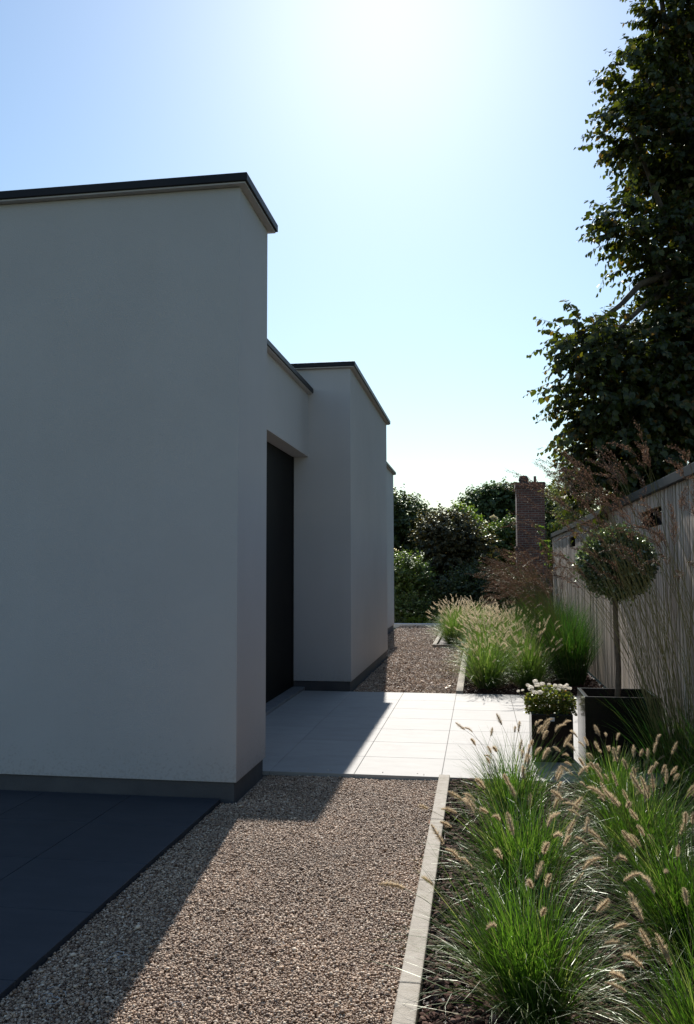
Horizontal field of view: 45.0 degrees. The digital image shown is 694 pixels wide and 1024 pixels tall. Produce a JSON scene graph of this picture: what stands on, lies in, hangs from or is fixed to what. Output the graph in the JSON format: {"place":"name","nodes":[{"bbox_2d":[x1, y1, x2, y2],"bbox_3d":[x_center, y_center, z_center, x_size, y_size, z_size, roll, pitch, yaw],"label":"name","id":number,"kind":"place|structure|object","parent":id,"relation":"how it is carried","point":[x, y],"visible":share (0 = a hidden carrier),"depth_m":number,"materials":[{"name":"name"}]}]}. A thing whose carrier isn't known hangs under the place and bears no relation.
{"place":"outdoors","nodes":[
{"label":"outdoors","id":0,"kind":"place"},
{"bbox_2d":[0,790,219,1000],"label":"patio","id":1,"kind":"structure","parent":0,"point":[71,864],"depth_m":4.43,"materials":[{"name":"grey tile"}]},
{"bbox_2d":[0,650,455,1023],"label":"gravel path","id":2,"kind":"structure","parent":0,"point":[249,976],"depth_m":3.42,"materials":[{"name":"beige gravel"}]},
{"bbox_2d":[32,862,284,1006],"bbox_3d":[-0.566,1.774,3.560,0.683,0.003,1.523,-2,-4,19],"label":"gravel grid","id":3,"kind":"object","parent":2,"relation":"on","point":[107,961],"visible":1,"depth_m":3.03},
{"bbox_2d":[0,0,688,570],"label":"sky","id":4,"kind":"structure","parent":0,"point":[424,183],"materials":[{"name":"blue"}]},
{"bbox_2d":[353,625,462,693],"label":"gravel","id":5,"kind":"structure","parent":0,"point":[413,641],"depth_m":13.23,"materials":[{"name":"brown gravel"}]},
{"bbox_2d":[263,696,574,783],"bbox_3d":[0.970,2.108,8.157,3.773,0.068,4.181,-1,-4,9],"label":"terrace base","id":6,"kind":"object","parent":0,"point":[379,732],"visible":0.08,"depth_m":7.17,"materials":[{"name":"concrete"}]},
{"bbox_2d":[425,599,479,643],"bbox_3d":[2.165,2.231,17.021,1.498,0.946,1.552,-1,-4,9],"label":"fountain grass","id":7,"kind":"object","parent":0,"point":[447,631],"depth_m":16.95,"materials":[{"name":"plant"}]},
{"bbox_2d":[435,594,471,616],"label":"fountain grass","id":8,"kind":"object","parent":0,"point":[452,606],"depth_m":20.82,"materials":[{"name":"plant"}]},
{"bbox_2d":[433,599,478,624],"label":"fountain grass","id":9,"kind":"object","parent":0,"point":[452,609],"depth_m":19.81,"materials":[{"name":"plant"}]},
{"bbox_2d":[263,691,663,785],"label":"terrace","id":10,"kind":"structure","parent":0,"point":[412,739],"depth_m":7.64,"materials":[{"name":"white tile"}]},
{"bbox_2d":[529,709,573,762],"bbox_3d":[1.633,1.782,6.721,0.318,0.370,0.344,-1,-4,9],"label":"planter","id":11,"kind":"object","parent":10,"relation":"on","point":[563,734],"visible":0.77,"depth_m":6.56,"materials":[{"name":"metal"}]},
{"bbox_2d":[517,679,576,717],"bbox_3d":[1.634,1.506,6.739,0.406,0.290,0.416,4,-6,-45],"label":"rose bush","id":12,"kind":"object","parent":11,"relation":"on","point":[540,698],"visible":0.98,"depth_m":6.68,"materials":[{"name":"green plant"}]},
{"bbox_2d":[577,688,662,772],"bbox_3d":[2.098,1.675,6.484,0.552,0.548,0.500,-1,-4,9],"label":"planter","id":13,"kind":"object","parent":10,"relation":"on","point":[594,710],"visible":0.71,"depth_m":6.26,"materials":[{"name":"metal"}]},
{"bbox_2d":[564,516,663,696],"bbox_3d":[2.090,0.769,6.569,0.759,1.476,0.673,-1,-4,9],"label":"topiary tree","id":14,"kind":"object","parent":13,"relation":"on","point":[586,571],"visible":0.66,"depth_m":6.44,"materials":[{"name":"green plant"}]},
{"bbox_2d":[453,597,495,620],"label":"fountain grass","id":15,"kind":"object","parent":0,"point":[474,608],"depth_m":19.86,"materials":[{"name":"plant"}]},
{"bbox_2d":[462,595,493,617],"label":"fountain grass","id":16,"kind":"object","parent":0,"point":[476,603],"depth_m":21.11,"materials":[{"name":"plant"}]},
{"bbox_2d":[458,603,500,636],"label":"fountain grass","id":17,"kind":"object","parent":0,"point":[479,618],"depth_m":17.09,"materials":[{"name":"plant"}]},
{"bbox_2d":[462,599,505,627],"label":"fountain grass","id":18,"kind":"object","parent":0,"point":[481,612],"depth_m":18.44,"materials":[{"name":"plant"}]},
{"bbox_2d":[394,605,606,1011],"bbox_3d":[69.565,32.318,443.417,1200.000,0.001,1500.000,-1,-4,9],"label":"ground","id":19,"kind":"structure","parent":0,"point":[447,810],"depth_m":11.74,"materials":[{"name":"brown soil"}]},
{"bbox_2d":[0,172,395,804],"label":"white house","id":20,"kind":"structure","parent":19,"relation":"on","point":[196,526],"depth_m":5.84,"materials":[{"name":"paint"}]},
{"bbox_2d":[266,442,291,702],"bbox_3d":[-1.068,0.607,8.623,0.097,2.925,4.302,-1,-4,9],"label":"door","id":21,"kind":"structure","parent":20,"relation":"in","point":[279,463],"depth_m":9.95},
{"bbox_2d":[394,545,442,617],"bbox_3d":[1.950,2.158,24.916,2.096,2.397,1.852,-1,-4,9],"label":"shrub","id":22,"kind":"object","parent":19,"relation":"on","point":[405,577],"visible":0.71,"depth_m":24.59,"materials":[{"name":"green plant"}]},
{"bbox_2d":[405,615,431,622],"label":"lime plant","id":23,"kind":"object","parent":19,"relation":"on","point":[418,620],"visible":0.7,"depth_m":23.57,"materials":[{"name":"green plant"}]},
{"bbox_2d":[394,623,443,627],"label":"kerb","id":24,"kind":"structure","parent":19,"relation":"on","point":[396,625],"depth_m":23.12,"materials":[{"name":"grey concrete"}]},
{"bbox_2d":[391,774,449,1023],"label":"kerb","id":25,"kind":"structure","parent":19,"relation":"on","point":[406,1013],"depth_m":3.49,"materials":[{"name":"concrete"}]},
{"bbox_2d":[394,588,448,622],"bbox_3d":[1.842,2.857,24.122,2.456,1.625,1.558,-1,-4,9],"label":"shrub","id":26,"kind":"object","parent":19,"relation":"on","point":[400,605],"visible":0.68,"depth_m":23.91,"materials":[{"name":"green plant"}]},
{"bbox_2d":[393,484,451,614],"bbox_3d":[2.236,1.402,29.966,4.189,5.027,3.320,1,-4,-17],"label":"dark tree","id":27,"kind":"object","parent":19,"relation":"on","point":[403,524],"visible":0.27,"depth_m":29.49,"materials":[{"name":"green plant"}]},
{"bbox_2d":[432,629,467,693],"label":"kerb","id":28,"kind":"structure","parent":19,"relation":"on","point":[460,685],"depth_m":12.40,"materials":[{"name":"concrete"}]},
{"bbox_2d":[418,566,487,621],"bbox_3d":[2.981,2.534,24.570,2.447,1.903,1.809,-1,-4,9],"label":"shrub","id":29,"kind":"object","parent":19,"relation":"on","point":[453,589],"visible":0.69,"depth_m":24.24,"materials":[{"name":"green plant"}]},
{"bbox_2d":[406,499,501,613],"bbox_3d":[3.345,1.561,26.783,3.308,3.980,2.748,-1,-4,9],"label":"bush","id":30,"kind":"object","parent":19,"relation":"on","point":[460,539],"visible":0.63,"depth_m":26.29,"materials":[{"name":"green plant"}]},
{"bbox_2d":[447,499,484,535],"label":"lime shrub","id":31,"kind":"object","parent":19,"relation":"on","point":[468,508],"visible":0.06,"depth_m":32.70,"materials":[{"name":"green plant"}]},
{"bbox_2d":[449,476,515,527],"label":"distant tree","id":32,"kind":"object","parent":19,"relation":"on","point":[500,505],"visible":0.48,"depth_m":44.76,"materials":[{"name":"green plant"}]},
{"bbox_2d":[478,512,515,593],"bbox_3d":[5.458,1.810,30.494,3.005,3.846,2.337,-1,-4,9],"label":"green shrub","id":33,"kind":"object","parent":19,"relation":"on","point":[507,536],"visible":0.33,"depth_m":30.05,"materials":[{"name":"green plant"}]},
{"bbox_2d":[448,555,552,622],"bbox_3d":[4.510,2.400,24.637,3.359,2.358,2.183,-1,-4,9],"label":"shrub","id":34,"kind":"object","parent":19,"relation":"on","point":[483,581],"visible":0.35,"depth_m":24.42,"materials":[{"name":"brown plant"}]},
{"bbox_2d":[514,476,553,612],"bbox_3d":[6.342,1.135,27.792,1.500,4.710,1.000,-1,-4,9],"label":"brick chimney","id":35,"kind":"object","parent":19,"relation":"on","point":[526,509],"visible":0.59,"depth_m":27.44,"materials":[{"name":"brick"}]},
{"bbox_2d":[545,477,562,569],"bbox_3d":[8.368,1.272,33.179,3.045,5.292,2.481,-1,-4,9],"label":"background tree","id":36,"kind":"object","parent":19,"relation":"on","point":[548,515],"visible":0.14,"depth_m":32.71,"materials":[{"name":"green plant"}]},
{"bbox_2d":[538,441,604,527],"bbox_3d":[5.515,0.639,19.154,1.724,4.606,2.256,-4,-6,44],"label":"pale tree","id":37,"kind":"object","parent":19,"relation":"on","point":[555,493],"visible":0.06,"depth_m":18.96,"materials":[{"name":"green plant"}]},
{"bbox_2d":[523,0,693,542],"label":"linden tree","id":38,"kind":"object","parent":19,"relation":"on","point":[651,393],"visible":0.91,"depth_m":10.56,"materials":[{"name":"green plant"}]},
{"bbox_2d":[489,600,516,627],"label":"fountain grass","id":39,"kind":"object","parent":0,"point":[502,613],"depth_m":17.70,"materials":[{"name":"plant"}]},
{"bbox_2d":[417,635,693,1023],"bbox_3d":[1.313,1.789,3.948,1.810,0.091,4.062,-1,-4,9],"label":"soil","id":40,"kind":"structure","parent":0,"point":[435,999],"depth_m":3.52,"materials":[{"name":"brown soil"}]},
{"bbox_2d":[432,597,477,636],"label":"fountain grass","id":41,"kind":"object","parent":40,"relation":"on","point":[456,611],"depth_m":18.72,"materials":[{"name":"plant"}]},
{"bbox_2d":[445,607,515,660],"bbox_3d":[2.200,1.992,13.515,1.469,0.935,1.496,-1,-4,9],"label":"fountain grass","id":42,"kind":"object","parent":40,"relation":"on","point":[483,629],"depth_m":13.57,"materials":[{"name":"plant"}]},
{"bbox_2d":[451,604,512,648],"bbox_3d":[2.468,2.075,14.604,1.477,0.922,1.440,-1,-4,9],"label":"fountain grass","id":43,"kind":"object","parent":40,"relation":"on","point":[483,625],"depth_m":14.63,"materials":[{"name":"plant"}]},
{"bbox_2d":[444,610,524,677],"bbox_3d":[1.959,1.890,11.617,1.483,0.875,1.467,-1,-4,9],"label":"fountain grass","id":44,"kind":"object","parent":40,"relation":"on","point":[498,637],"depth_m":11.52,"materials":[{"name":"plant"}]},
{"bbox_2d":[439,619,537,689],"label":"fountain grass","id":45,"kind":"object","parent":40,"relation":"on","point":[487,673],"depth_m":10.61,"materials":[{"name":"plant"}]},
{"bbox_2d":[483,604,534,642],"bbox_3d":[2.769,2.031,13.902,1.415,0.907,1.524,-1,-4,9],"label":"fountain grass","id":46,"kind":"object","parent":40,"relation":"on","point":[496,611],"depth_m":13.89,"materials":[{"name":"plant"}]},
{"bbox_2d":[401,744,628,935],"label":"fountain grass","id":47,"kind":"object","parent":40,"relation":"on","point":[533,838],"depth_m":3.81,"materials":[{"name":"plant"}]},
{"bbox_2d":[434,713,595,836],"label":"fountain grass","id":48,"kind":"object","parent":40,"relation":"on","point":[514,775],"depth_m":4.93,"materials":[{"name":"plant"}]},
{"bbox_2d":[492,610,543,667],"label":"fountain grass","id":49,"kind":"object","parent":40,"relation":"on","point":[519,634],"depth_m":12.81,"materials":[{"name":"plant"}]},
{"bbox_2d":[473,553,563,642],"bbox_3d":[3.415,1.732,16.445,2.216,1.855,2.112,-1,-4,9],"label":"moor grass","id":50,"kind":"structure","parent":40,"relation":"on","point":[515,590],"depth_m":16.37,"materials":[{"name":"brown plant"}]},
{"bbox_2d":[487,617,551,673],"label":"fountain grass","id":51,"kind":"object","parent":40,"relation":"on","point":[529,650],"depth_m":11.71,"materials":[{"name":"plant"}]},
{"bbox_2d":[368,798,677,1023],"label":"fountain grass","id":52,"kind":"object","parent":40,"relation":"on","point":[521,962],"depth_m":2.81,"materials":[{"name":"plant"}]},
{"bbox_2d":[466,615,584,689],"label":"fountain grass","id":53,"kind":"object","parent":40,"relation":"on","point":[536,664],"depth_m":10.65,"materials":[{"name":"plant"}]},
{"bbox_2d":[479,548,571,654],"bbox_3d":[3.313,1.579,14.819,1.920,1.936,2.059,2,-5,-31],"label":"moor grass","id":54,"kind":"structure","parent":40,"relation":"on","point":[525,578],"depth_m":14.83,"materials":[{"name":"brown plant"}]},
{"bbox_2d":[463,653,602,695],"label":"soil","id":55,"kind":"structure","parent":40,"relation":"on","point":[511,686],"depth_m":10.81,"materials":[{"name":"brown soil"}]},
{"bbox_2d":[476,539,603,686],"bbox_3d":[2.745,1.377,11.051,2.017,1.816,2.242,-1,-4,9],"label":"moor grass","id":56,"kind":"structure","parent":40,"relation":"on","point":[574,676],"depth_m":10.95,"materials":[{"name":"green plant"}]},
{"bbox_2d":[533,522,561,599],"bbox_3d":[4.352,1.521,18.154,0.632,2.629,0.403,-1,-4,9],"label":"climbing vine","id":57,"kind":"object","parent":40,"relation":"on","point":[550,525],"visible":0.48,"depth_m":18.21,"materials":[{"name":"green plant"}]},
{"bbox_2d":[499,420,693,809],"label":"moor grass","id":58,"kind":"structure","parent":40,"relation":"on","point":[666,743],"depth_m":5.34,"materials":[{"name":"plant"}]},
{"bbox_2d":[545,725,679,823],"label":"fountain grass","id":59,"kind":"object","parent":40,"relation":"on","point":[592,771],"depth_m":5.10,"materials":[{"name":"plant"}]},
{"bbox_2d":[534,874,693,1023],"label":"fountain grass","id":60,"kind":"object","parent":40,"relation":"on","point":[679,1016],"depth_m":2.43,"materials":[{"name":"plant"}]},
{"bbox_2d":[541,768,693,995],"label":"fountain grass","id":61,"kind":"object","parent":40,"relation":"on","point":[669,896],"depth_m":3.23,"materials":[{"name":"plant"}]},
{"bbox_2d":[544,734,693,888],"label":"fountain grass","id":62,"kind":"object","parent":40,"relation":"on","point":[632,802],"depth_m":4.16,"materials":[{"name":"plant"}]},
{"bbox_2d":[551,462,693,755],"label":"wooden fence","id":63,"kind":"object","parent":40,"relation":"on","point":[671,490],"visible":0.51,"depth_m":7.75,"materials":[{"name":"weathered wood planks"},{"name":"dark aluminium"}]},
{"bbox_2d":[554,441,693,806],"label":"moor grass","id":64,"kind":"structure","parent":40,"relation":"on","point":[683,452],"depth_m":4.62,"materials":[{"name":"brown plant"}]},
{"bbox_2d":[659,747,693,833],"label":"fountain grass","id":65,"kind":"object","parent":40,"relation":"on","point":[687,785],"depth_m":4.76,"materials":[{"name":"plant"}]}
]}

